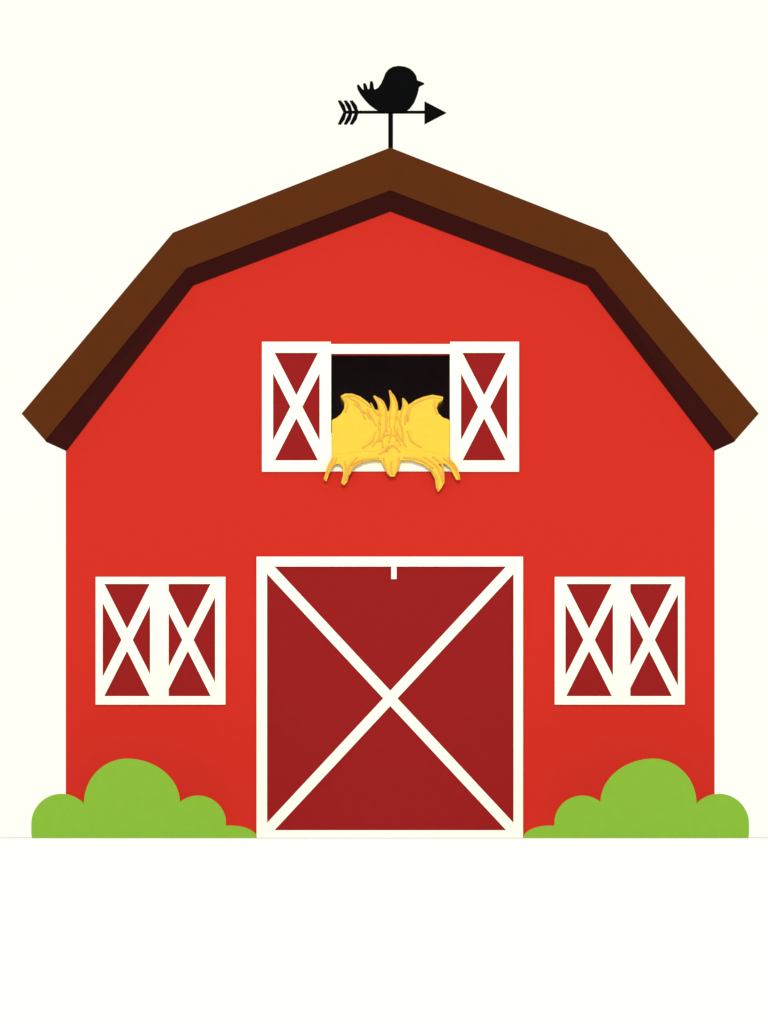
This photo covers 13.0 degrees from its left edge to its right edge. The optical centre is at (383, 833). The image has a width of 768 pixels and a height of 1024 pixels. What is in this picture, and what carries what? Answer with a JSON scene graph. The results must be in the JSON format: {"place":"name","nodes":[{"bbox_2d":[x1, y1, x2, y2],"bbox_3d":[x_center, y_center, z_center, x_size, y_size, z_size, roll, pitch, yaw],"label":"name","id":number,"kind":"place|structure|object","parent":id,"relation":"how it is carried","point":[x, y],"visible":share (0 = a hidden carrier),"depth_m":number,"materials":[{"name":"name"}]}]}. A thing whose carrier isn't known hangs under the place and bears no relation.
{"place":"outdoors","nodes":[
{"label":"outdoors","id":0,"kind":"place"},
{"bbox_2d":[0,834,767,1023],"bbox_3d":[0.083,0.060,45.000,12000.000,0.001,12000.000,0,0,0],"label":"ground","id":1,"kind":"structure","parent":0,"point":[383,930],"depth_m":2.09,"materials":[{"name":"white"}]},
{"bbox_2d":[31,759,256,837],"bbox_3d":[-3.063,-0.448,43.500,2.882,1.016,0.800,0,0,0],"label":"bush","id":2,"kind":"object","parent":1,"relation":"on","point":[129,798],"visible":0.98,"depth_m":43.10,"materials":[{"name":"green plant"}]},
{"bbox_2d":[524,759,748,837],"bbox_3d":[3.221,-0.448,43.500,2.882,1.016,0.800,0,0,0],"label":"bush","id":3,"kind":"object","parent":1,"relation":"on","point":[649,798],"visible":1,"depth_m":43.10,"materials":[{"name":"green plant"}]},
{"bbox_2d":[0,0,767,833],"label":"sky","id":4,"kind":"structure","parent":0,"point":[126,126],"materials":[{"name":"white"}]},
{"bbox_2d":[22,148,758,837],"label":"barn","id":5,"kind":"structure","parent":0,"point":[272,632],"depth_m":45.00,"materials":[{"name":"red paint"}]},
{"bbox_2d":[96,577,225,704],"bbox_3d":[-2.977,-2.568,44.993,1.731,1.704,0.054,0,0,0],"label":"window","id":6,"kind":"structure","parent":5,"relation":"in","point":[160,640],"depth_m":44.98,"materials":[{"name":"beige paint"}]},
{"bbox_2d":[257,557,522,837],"bbox_3d":[0.077,-1.816,44.993,3.552,3.747,0.054,0,0,0],"label":"barn door","id":7,"kind":"structure","parent":5,"relation":"in","point":[390,689],"depth_m":44.99,"materials":[{"name":"red paint"}]},
{"bbox_2d":[324,390,459,491],"bbox_3d":[0.106,-5.226,45.345,1.818,1.357,0.909,0,0,0],"label":"hay pile","id":8,"kind":"object","parent":5,"relation":"on","point":[393,437],"visible":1,"depth_m":44.93,"materials":[{"name":"yellow plant"}]},
{"bbox_2d":[338,66,445,147],"bbox_3d":[0.107,-9.600,44.940,1.443,1.227,0.100,0,0,0],"label":"weather vane","id":9,"kind":"object","parent":5,"relation":"on","point":[396,91],"visible":1,"depth_m":44.89,"materials":[{"name":"black metal"}]},
{"bbox_2d":[555,577,684,704],"bbox_3d":[3.141,-2.568,44.993,1.733,1.704,0.054,0,0,0],"label":"window","id":10,"kind":"structure","parent":5,"relation":"in","point":[619,640],"depth_m":44.98,"materials":[{"name":"beige paint"}]}
]}

